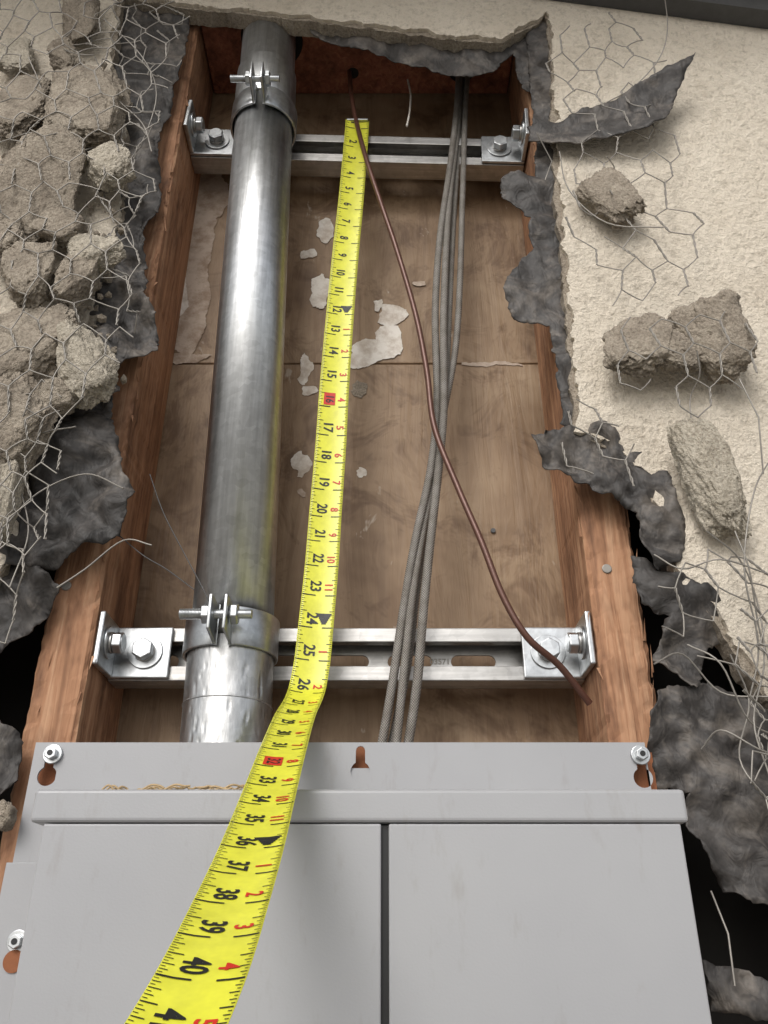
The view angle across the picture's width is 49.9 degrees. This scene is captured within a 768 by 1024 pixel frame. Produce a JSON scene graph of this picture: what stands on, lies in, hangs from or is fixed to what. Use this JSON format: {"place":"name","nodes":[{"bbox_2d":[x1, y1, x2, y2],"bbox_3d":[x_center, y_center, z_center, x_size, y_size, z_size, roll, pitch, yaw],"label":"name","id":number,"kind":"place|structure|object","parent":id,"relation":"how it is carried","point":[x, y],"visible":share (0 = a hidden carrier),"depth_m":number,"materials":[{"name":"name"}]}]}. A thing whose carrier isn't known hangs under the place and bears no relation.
{"place":"outdoors","nodes":[
{"label":"outdoors","id":0,"kind":"place"},
{"bbox_2d":[0,799,17,831],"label":"stucco chunk","id":1,"kind":"object","parent":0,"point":[8,814],"visible":1,"depth_m":0.50,"materials":[{"name":"beige concrete"}]},
{"bbox_2d":[710,891,735,985],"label":"loose wire","id":2,"kind":"object","parent":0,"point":[731,960],"visible":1,"depth_m":0.46,"materials":[{"name":"metal"}]},
{"bbox_2d":[702,960,767,1020],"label":"tar paper","id":3,"kind":"object","parent":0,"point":[747,995],"visible":0.97,"depth_m":0.47,"materials":[{"name":"paper"}]},
{"bbox_3d":[0.000,-0.799,0.948,4.800,0.180,0.425,0,-28,0],"label":"roof eave","id":4,"kind":"object","parent":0,"visible":0},
{"bbox_2d":[553,0,767,28],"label":"drip edge","id":5,"kind":"object","parent":4,"relation":"attached to","point":[750,13],"depth_m":0.90,"materials":[{"name":"grey metal"}]},
{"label":"ground","id":6,"kind":"structure","parent":0,"visible":0},
{"bbox_2d":[0,25,213,892],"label":"wood stud","id":7,"kind":"object","parent":6,"relation":"on","point":[65,679],"visible":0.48,"depth_m":0.70,"materials":[{"name":"brown wood"}]},
{"bbox_2d":[61,581,70,590],"bbox_3d":[-0.240,0.060,0.631,0.008,0.008,0.021,0,-28,0],"label":"stud nail","id":8,"kind":"object","parent":7,"relation":"attached to","point":[66,586],"visible":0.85,"depth_m":0.62,"materials":[{"name":"metal"}]},
{"bbox_2d":[92,611,595,688],"bbox_3d":[-0.029,0.106,0.635,0.367,0.043,0.063,0,-28,0],"label":"strut channel","id":9,"kind":"object","parent":7,"relation":"attached to","point":[132,658],"visible":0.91,"depth_m":0.64,"materials":[{"name":"metal"}]},
{"bbox_2d":[179,594,279,665],"bbox_3d":[-0.114,0.089,0.603,0.070,0.030,0.097,0,-28,0],"label":"pipe clamp","id":10,"kind":"object","parent":9,"relation":"attached to","point":[251,627],"visible":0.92,"depth_m":0.58,"materials":[{"name":"metal"}]},
{"bbox_2d":[120,536,194,589],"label":"loose wire","id":11,"kind":"object","parent":10,"relation":"attached to","point":[159,565],"visible":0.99,"depth_m":0.61,"materials":[{"name":"grey metal"}]},
{"bbox_2d":[149,474,208,601],"bbox_3d":[-0.154,0.024,0.629,0.074,0.134,0.003,-7,-29,14],"label":"loose wire","id":12,"kind":"object","parent":10,"relation":"attached to","point":[176,539],"visible":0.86,"depth_m":0.63,"materials":[{"name":"grey metal"}]},
{"bbox_2d":[201,26,512,92],"bbox_3d":[-0.029,-0.561,0.989,0.365,0.038,0.106,0,-28,0],"label":"wood top plate","id":13,"kind":"object","parent":7,"relation":"attached to","point":[321,66],"visible":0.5,"depth_m":1.00,"materials":[{"name":"brown wood"}]},
{"bbox_2d":[347,69,592,705],"bbox_3d":[0.050,-0.210,0.789,0.202,0.797,0.041,-6,-28,10],"label":"copper ground wire","id":14,"kind":"object","parent":13,"relation":"attached to","point":[555,662],"visible":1,"depth_m":0.69,"materials":[{"name":"brown metal"}]},
{"bbox_2d":[0,91,767,1023],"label":"interior wallboard","id":15,"kind":"object","parent":6,"relation":"on","point":[494,425],"visible":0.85,"depth_m":0.78,"materials":[{"name":"wood"}]},
{"bbox_2d":[0,0,767,695],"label":"finish coat","id":16,"kind":"object","parent":6,"relation":"on","point":[714,122],"visible":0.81,"depth_m":0.78,"materials":[{"name":"paint"}]},
{"bbox_2d":[0,459,23,548],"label":"stucco chunk","id":17,"kind":"object","parent":16,"relation":"attached to","point":[9,505],"visible":0.91,"depth_m":0.60,"materials":[{"name":"beige concrete"}]},
{"bbox_2d":[0,209,26,262],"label":"stucco chunk","id":18,"kind":"object","parent":16,"relation":"attached to","point":[8,239],"visible":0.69,"depth_m":0.71,"materials":[{"name":"beige concrete"}]},
{"bbox_2d":[0,371,59,476],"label":"stucco chunk","id":19,"kind":"object","parent":16,"relation":"attached to","point":[18,399],"visible":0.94,"depth_m":0.62,"materials":[{"name":"beige concrete"}]},
{"bbox_2d":[0,302,77,381],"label":"stucco chunk","id":20,"kind":"object","parent":19,"relation":"on","point":[38,350],"visible":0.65,"depth_m":0.65,"materials":[{"name":"beige concrete"}]},
{"bbox_2d":[52,254,102,312],"bbox_3d":[-0.259,-0.193,0.698,0.032,0.062,0.032,0,-28,0],"label":"stucco chunk","id":21,"kind":"object","parent":20,"relation":"on","point":[76,287],"visible":0.91,"depth_m":0.69,"materials":[{"name":"beige concrete"}]},
{"bbox_2d":[66,233,125,277],"bbox_3d":[-0.250,-0.226,0.718,0.054,0.046,0.023,0,-28,0],"label":"stucco chunk","id":22,"kind":"object","parent":21,"relation":"on","point":[115,255],"visible":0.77,"depth_m":0.71,"materials":[{"name":"beige concrete"}]},
{"bbox_2d":[34,377,75,415],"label":"stucco chunk","id":23,"kind":"object","parent":19,"relation":"on","point":[54,391],"visible":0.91,"depth_m":0.64,"materials":[{"name":"beige concrete"}]},
{"bbox_2d":[55,319,119,410],"bbox_3d":[-0.237,-0.118,0.657,0.049,0.072,0.031,0,-28,0],"label":"stucco chunk","id":24,"kind":"object","parent":23,"relation":"on","point":[94,383],"visible":0.98,"depth_m":0.65,"materials":[{"name":"beige concrete"}]},
{"bbox_2d":[0,392,68,622],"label":"chicken wire","id":25,"kind":"object","parent":16,"relation":"attached to","point":[20,509],"visible":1,"depth_m":0.59,"materials":[{"name":"metal"}]},
{"bbox_2d":[28,56,40,236],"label":"loose wire","id":26,"kind":"object","parent":16,"relation":"attached to","point":[38,80],"visible":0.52,"depth_m":0.82,"materials":[{"name":"metal"}]},
{"bbox_2d":[9,426,75,587],"bbox_3d":[-0.255,-0.004,0.595,0.051,0.133,0.012,-15,-32,26],"label":"loose wire","id":27,"kind":"object","parent":16,"relation":"attached to","point":[27,516],"visible":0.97,"depth_m":0.59,"materials":[{"name":"metal"}]},
{"bbox_2d":[0,473,123,531],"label":"loose wire","id":28,"kind":"object","parent":16,"relation":"attached to","point":[12,517],"visible":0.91,"depth_m":0.61,"materials":[{"name":"metal"}]},
{"bbox_2d":[46,37,81,70],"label":"stucco chunk","id":29,"kind":"object","parent":16,"relation":"attached to","point":[55,48],"visible":0.72,"depth_m":0.85,"materials":[{"name":"beige concrete"}]},
{"bbox_2d":[1,61,126,384],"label":"mortar crumbs","id":30,"kind":"object","parent":16,"relation":"attached to","point":[101,318],"visible":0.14,"depth_m":0.72,"materials":[{"name":"grey concrete"}]},
{"bbox_2d":[0,0,182,563],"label":"chicken wire","id":31,"kind":"object","parent":16,"relation":"attached to","point":[56,299],"visible":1,"depth_m":0.72,"materials":[{"name":"metal"}]},
{"bbox_2d":[0,241,56,307],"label":"stucco chunk","id":32,"kind":"object","parent":31,"relation":"attached to","point":[25,273],"visible":0.99,"depth_m":0.68,"materials":[{"name":"beige concrete"}]},
{"bbox_2d":[29,207,87,249],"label":"stucco chunk","id":33,"kind":"object","parent":32,"relation":"on","point":[63,231],"visible":0.85,"depth_m":0.72,"materials":[{"name":"beige concrete"}]},
{"bbox_2d":[0,121,86,242],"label":"stucco chunk","id":34,"kind":"object","parent":31,"relation":"attached to","point":[20,156],"visible":0.73,"depth_m":0.74,"materials":[{"name":"beige concrete"}]},
{"bbox_2d":[0,74,50,139],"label":"stucco chunk","id":35,"kind":"object","parent":34,"relation":"on","point":[13,105],"visible":0.81,"depth_m":0.80,"materials":[{"name":"beige concrete"}]},
{"bbox_2d":[0,37,36,75],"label":"stucco chunk","id":36,"kind":"object","parent":35,"relation":"on","point":[21,47],"visible":0.87,"depth_m":0.85,"materials":[{"name":"beige concrete"}]},
{"bbox_2d":[56,539,151,588],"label":"loose wire","id":37,"kind":"object","parent":31,"relation":"attached to","point":[84,569],"visible":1,"depth_m":0.58,"materials":[{"name":"metal"}]},
{"bbox_2d":[56,3,174,333],"bbox_3d":[-0.277,-0.348,0.783,0.147,0.451,0.019,0,-28,0],"label":"chicken wire","id":38,"kind":"object","parent":16,"relation":"attached to","point":[118,192],"visible":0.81,"depth_m":0.81,"materials":[{"name":"metal"}]},
{"bbox_2d":[0,132,122,150],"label":"loose wire","id":39,"kind":"object","parent":38,"relation":"attached to","point":[28,133],"visible":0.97,"depth_m":0.77,"materials":[{"name":"metal"}]},
{"bbox_2d":[62,0,99,43],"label":"stucco chunk","id":40,"kind":"object","parent":38,"relation":"on","point":[86,24],"visible":0.9,"depth_m":0.88,"materials":[{"name":"beige concrete"}]},
{"bbox_2d":[42,65,132,148],"bbox_3d":[-0.292,-0.399,0.809,0.078,0.128,0.034,0,-28,0],"label":"stucco chunk","id":41,"kind":"object","parent":38,"relation":"attached to","point":[109,117],"visible":0.87,"depth_m":0.80,"materials":[{"name":"beige concrete"}]},
{"bbox_2d":[86,141,136,192],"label":"stucco chunk","id":42,"kind":"object","parent":38,"relation":"attached to","point":[111,154],"visible":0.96,"depth_m":0.75,"materials":[{"name":"beige concrete"}]},
{"bbox_2d":[94,56,151,151],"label":"loose wire","id":43,"kind":"object","parent":38,"relation":"attached to","point":[134,115],"visible":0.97,"depth_m":0.78,"materials":[{"name":"metal"}]},
{"bbox_2d":[104,18,156,157],"bbox_3d":[-0.256,-0.418,0.810,0.066,0.203,0.015,11,-30,-19],"label":"loose wire","id":44,"kind":"object","parent":38,"relation":"attached to","point":[153,79],"visible":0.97,"depth_m":0.82,"materials":[{"name":"metal"}]},
{"bbox_2d":[536,133,551,180],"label":"loose wire","id":45,"kind":"object","parent":16,"relation":"attached to","point":[548,155],"visible":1,"depth_m":0.78,"materials":[{"name":"metal"}]},
{"bbox_2d":[567,395,631,475],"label":"chicken wire","id":46,"kind":"object","parent":16,"relation":"attached to","point":[598,434],"visible":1,"depth_m":0.64,"materials":[{"name":"metal"}]},
{"bbox_2d":[531,420,685,569],"bbox_3d":[0.171,-0.016,0.633,0.109,0.130,0.021,-1,-28,2],"label":"tar paper","id":47,"kind":"object","parent":16,"relation":"attached to","point":[662,534],"visible":0.99,"depth_m":0.64,"materials":[{"name":"paper"}]},
{"bbox_2d":[559,151,663,227],"bbox_3d":[0.205,-0.291,0.751,0.078,0.115,0.011,-5,-28,9],"label":"loose wire","id":48,"kind":"object","parent":16,"relation":"attached to","point":[596,216],"visible":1,"depth_m":0.74,"materials":[{"name":"metal"}]},
{"bbox_2d":[546,18,699,306],"bbox_3d":[0.223,-0.356,0.789,0.132,0.405,0.014,0,-28,0],"label":"chicken wire","id":49,"kind":"object","parent":16,"relation":"attached to","point":[641,169],"visible":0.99,"depth_m":0.77,"materials":[{"name":"metal"}]},
{"bbox_2d":[606,156,614,194],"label":"loose wire","id":50,"kind":"object","parent":49,"relation":"attached to","point":[613,167],"visible":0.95,"depth_m":0.77,"materials":[{"name":"metal"}]},
{"bbox_2d":[575,167,646,229],"bbox_3d":[0.207,-0.291,0.759,0.061,0.079,0.024,0,-28,0],"label":"stucco chunk","id":51,"kind":"object","parent":49,"relation":"attached to","point":[624,204],"visible":1,"depth_m":0.75,"materials":[{"name":"beige concrete"}]},
{"bbox_2d":[527,52,695,144],"bbox_3d":[0.228,-0.403,0.817,0.172,0.110,0.015,-4,-28,8],"label":"tar paper","id":52,"kind":"object","parent":49,"relation":"attached to","point":[646,103],"visible":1,"depth_m":0.82,"materials":[{"name":"paper"}]},
{"bbox_2d":[606,0,667,102],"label":"loose wire","id":53,"kind":"object","parent":49,"relation":"attached to","point":[658,58],"visible":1,"depth_m":0.83,"materials":[{"name":"metal"}]},
{"bbox_2d":[602,312,672,378],"bbox_3d":[0.205,-0.136,0.670,0.060,0.066,0.027,0,-28,0],"label":"stucco chunk","id":54,"kind":"object","parent":16,"relation":"attached to","point":[641,338],"visible":0.96,"depth_m":0.66,"materials":[{"name":"beige concrete"}]},
{"bbox_2d":[631,556,720,687],"bbox_3d":[0.215,0.077,0.585,0.069,0.101,0.023,0,-28,0],"label":"tar paper","id":55,"kind":"object","parent":16,"relation":"attached to","point":[657,595],"visible":0.91,"depth_m":0.59,"materials":[{"name":"paper"}]},
{"bbox_2d":[655,328,703,372],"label":"stucco chunk","id":56,"kind":"object","parent":16,"relation":"attached to","point":[679,343],"visible":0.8,"depth_m":0.66,"materials":[{"name":"beige concrete"}]},
{"bbox_2d":[618,313,760,417],"bbox_3d":[0.238,-0.115,0.636,0.117,0.101,0.008,0,-28,0],"label":"chicken wire","id":57,"kind":"object","parent":16,"relation":"attached to","point":[691,344],"visible":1,"depth_m":0.64,"materials":[{"name":"metal"}]},
{"bbox_2d":[689,351,700,417],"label":"loose wire","id":58,"kind":"object","parent":16,"relation":"attached to","point":[695,384],"visible":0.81,"depth_m":0.65,"materials":[{"name":"metal"}]},
{"bbox_2d":[667,418,751,541],"bbox_3d":[0.241,-0.026,0.612,0.052,0.096,0.032,0,-28,0],"label":"stucco chunk","id":59,"kind":"object","parent":16,"relation":"attached to","point":[706,468],"visible":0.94,"depth_m":0.60,"materials":[{"name":"beige concrete"}]},
{"bbox_2d":[654,554,767,574],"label":"loose wire","id":60,"kind":"object","parent":16,"relation":"attached to","point":[710,561],"visible":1,"depth_m":0.57,"materials":[{"name":"metal"}]},
{"bbox_2d":[667,288,757,384],"bbox_3d":[0.266,-0.142,0.671,0.063,0.080,0.034,0,-28,0],"label":"stucco chunk","id":61,"kind":"object","parent":16,"relation":"attached to","point":[735,329],"visible":0.91,"depth_m":0.66,"materials":[{"name":"beige concrete"}]},
{"bbox_2d":[667,540,767,802],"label":"chicken wire","id":62,"kind":"object","parent":16,"relation":"attached to","point":[730,728],"visible":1,"depth_m":0.56,"materials":[{"name":"metal"}]},
{"bbox_2d":[653,652,762,697],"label":"loose wire","id":63,"kind":"object","parent":62,"relation":"attached to","point":[691,661],"visible":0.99,"depth_m":0.55,"materials":[{"name":"metal"}]},
{"bbox_2d":[687,644,767,732],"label":"loose wire","id":64,"kind":"object","parent":62,"relation":"attached to","point":[718,661],"visible":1,"depth_m":0.53,"materials":[{"name":"metal"}]},
{"bbox_2d":[701,729,767,753],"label":"loose wire","id":65,"kind":"object","parent":62,"relation":"attached to","point":[714,732],"visible":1,"depth_m":0.51,"materials":[{"name":"metal"}]},
{"bbox_2d":[706,530,767,772],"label":"loose wire","id":66,"kind":"object","parent":16,"relation":"attached to","point":[736,555],"visible":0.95,"depth_m":0.55,"materials":[{"name":"metal"}]},
{"bbox_2d":[708,582,767,779],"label":"chicken wire","id":67,"kind":"object","parent":16,"relation":"attached to","point":[752,723],"visible":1,"depth_m":0.54,"materials":[{"name":"metal"}]},
{"bbox_2d":[729,654,767,800],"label":"loose wire","id":68,"kind":"object","parent":16,"relation":"attached to","point":[748,776],"visible":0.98,"depth_m":0.53,"materials":[{"name":"metal"}]},
{"bbox_2d":[734,531,767,658],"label":"loose wire","id":69,"kind":"object","parent":16,"relation":"attached to","point":[752,589],"visible":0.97,"depth_m":0.56,"materials":[{"name":"metal"}]},
{"bbox_2d":[739,379,763,473],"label":"loose wire","id":70,"kind":"object","parent":16,"relation":"attached to","point":[758,424],"visible":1,"depth_m":0.62,"materials":[{"name":"metal"}]},
{"bbox_2d":[743,463,767,699],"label":"loose wire","id":71,"kind":"object","parent":16,"relation":"attached to","point":[756,668],"visible":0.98,"depth_m":0.56,"materials":[{"name":"metal"}]},
{"bbox_2d":[0,0,767,709],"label":"brown coat","id":72,"kind":"object","parent":6,"relation":"on","point":[244,20],"visible":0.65,"depth_m":0.90,"materials":[{"name":"concrete"}]},
{"bbox_2d":[0,721,23,794],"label":"tar paper","id":73,"kind":"object","parent":72,"relation":"attached to","point":[11,742],"visible":1,"depth_m":0.55,"materials":[{"name":"paper"}]},
{"bbox_2d":[0,562,60,652],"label":"tar paper","id":74,"kind":"object","parent":72,"relation":"attached to","point":[27,598],"visible":0.96,"depth_m":0.60,"materials":[{"name":"paper"}]},
{"bbox_2d":[0,413,134,570],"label":"tar paper","id":75,"kind":"object","parent":72,"relation":"attached to","point":[91,508],"visible":0.81,"depth_m":0.63,"materials":[{"name":"paper"}]},
{"bbox_2d":[70,384,119,418],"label":"tar paper","id":76,"kind":"object","parent":72,"relation":"attached to","point":[103,409],"visible":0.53,"depth_m":0.68,"materials":[{"name":"paper"}]},
{"bbox_2d":[87,189,158,363],"bbox_3d":[-0.234,-0.223,0.744,0.083,0.247,0.025,3,-28,-6],"label":"tar paper","id":77,"kind":"object","parent":72,"relation":"attached to","point":[143,341],"visible":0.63,"depth_m":0.72,"materials":[{"name":"paper"}]},
{"bbox_2d":[125,136,161,240],"bbox_3d":[-0.239,-0.313,0.798,0.047,0.144,0.021,0,-28,0],"label":"tar paper","id":78,"kind":"object","parent":72,"relation":"attached to","point":[146,210],"visible":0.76,"depth_m":0.80,"materials":[{"name":"paper"}]},
{"bbox_2d":[114,5,189,156],"bbox_3d":[-0.263,-0.464,0.884,0.090,0.303,0.017,0,-28,0],"label":"tar paper","id":79,"kind":"object","parent":72,"relation":"attached to","point":[172,51],"visible":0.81,"depth_m":0.90,"materials":[{"name":"paper"}]},
{"bbox_2d":[309,29,529,91],"bbox_3d":[0.039,-0.509,0.909,0.262,0.144,0.011,0,-28,0],"label":"tar paper","id":80,"kind":"object","parent":72,"relation":"attached to","point":[469,62],"visible":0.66,"depth_m":0.90,"materials":[{"name":"paper"}]},
{"bbox_2d":[500,21,572,425],"bbox_3d":[0.150,-0.320,0.805,0.085,0.575,0.014,0,-28,0],"label":"tar paper","id":81,"kind":"object","parent":72,"relation":"attached to","point":[532,289],"visible":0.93,"depth_m":0.77,"materials":[{"name":"paper"}]},
{"bbox_2d":[647,682,767,904],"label":"tar paper","id":82,"kind":"object","parent":72,"relation":"attached to","point":[726,824],"visible":0.97,"depth_m":0.54,"materials":[{"name":"paper"}]},
{"bbox_2d":[508,56,667,789],"bbox_3d":[0.174,0.467,0.455,0.038,2.500,0.088,0,-28,0],"label":"wood stud","id":83,"kind":"object","parent":6,"relation":"on","point":[620,706],"visible":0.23,"depth_m":0.63,"materials":[{"name":"brown wood"}]},
{"bbox_2d":[35,86,653,741],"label":"wood splinters","id":84,"kind":"object","parent":83,"relation":"attached to","point":[131,416],"visible":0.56,"depth_m":0.64,"materials":[{"name":"brown wood"}]},
{"bbox_2d":[0,742,711,1023],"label":"electrical panel","id":85,"kind":"object","parent":83,"relation":"attached to","point":[482,882],"visible":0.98,"depth_m":0.44,"materials":[{"name":"grey metal"}]},
{"bbox_2d":[101,784,244,789],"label":"wood fibres","id":86,"kind":"object","parent":85,"relation":"on","point":[170,787],"visible":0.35,"depth_m":0.47,"materials":[{"name":"wood"}]},
{"bbox_2d":[8,824,380,1023],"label":"left door","id":87,"kind":"structure","parent":85,"relation":"in","point":[108,902],"depth_m":0.43,"materials":[{"name":"grey metal"}]},
{"bbox_2d":[180,20,295,741],"bbox_3d":[-0.122,-0.203,0.774,0.089,0.998,0.065,0,-28,0],"label":"steel conduit","id":88,"kind":"object","parent":85,"relation":"attached to","point":[227,696],"visible":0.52,"depth_m":0.68,"materials":[{"name":"silver metal"}]},
{"bbox_2d":[378,77,460,741],"bbox_3d":[0.046,-0.195,0.791,0.107,0.843,0.018,10,-29,-18],"label":"braided cable","id":89,"kind":"object","parent":85,"relation":"attached to","point":[395,661],"visible":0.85,"depth_m":0.70,"materials":[{"name":"grey metal"}]},
{"bbox_2d":[392,77,464,741],"bbox_3d":[0.055,-0.197,0.795,0.110,0.852,0.010,13,-31,-23],"label":"braided cable","id":90,"kind":"object","parent":85,"relation":"attached to","point":[401,692],"visible":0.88,"depth_m":0.65,"materials":[{"name":"grey metal"}]},
{"bbox_2d":[388,76,469,741],"bbox_3d":[0.056,-0.194,0.795,0.110,0.841,0.018,7,-29,-13],"label":"braided cable","id":91,"kind":"object","parent":85,"relation":"attached to","point":[457,324],"visible":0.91,"depth_m":0.81,"materials":[{"name":"grey metal"}]},
{"bbox_2d":[404,77,463,741],"bbox_3d":[0.059,-0.196,0.794,0.098,0.847,0.017,14,-31,-24],"label":"braided cable","id":92,"kind":"object","parent":85,"relation":"attached to","point":[421,635],"visible":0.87,"depth_m":0.68,"materials":[{"name":"grey metal"}]},
{"bbox_2d":[389,824,711,1023],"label":"right door","id":93,"kind":"structure","parent":85,"relation":"in","point":[489,923],"depth_m":0.43,"materials":[{"name":"grey metal"}]},
{"bbox_2d":[183,100,529,181],"bbox_3d":[-0.029,-0.408,0.908,0.367,0.043,0.063,2,-28,1],"label":"strut channel","id":94,"kind":"object","parent":83,"relation":"attached to","point":[494,158],"visible":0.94,"depth_m":0.91,"materials":[{"name":"metal"}]},
{"bbox_2d":[124,118,368,1023],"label":"tape measure","id":95,"kind":"object","parent":94,"relation":"attached to","point":[201,973],"visible":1,"depth_m":0.44,"materials":[{"name":"metal"}]},
{"bbox_2d":[230,61,296,146],"bbox_3d":[-0.129,-0.425,0.876,0.070,0.030,0.097,0,-28,0],"label":"pipe clamp","id":96,"kind":"object","parent":94,"relation":"attached to","point":[278,99],"visible":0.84,"depth_m":0.86,"materials":[{"name":"metal"}]},
{"bbox_2d":[406,79,411,126],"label":"hook wire","id":97,"kind":"object","parent":94,"relation":"attached to","point":[409,104],"visible":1,"depth_m":0.94,"materials":[{"name":"silver metal"}]},
{"bbox_2d":[602,564,611,573],"bbox_3d":[0.170,0.048,0.637,0.008,0.008,0.021,0,-28,0],"label":"stud nail","id":98,"kind":"object","parent":83,"relation":"attached to","point":[607,568],"visible":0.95,"depth_m":0.63,"materials":[{"name":"metal"}]}
]}

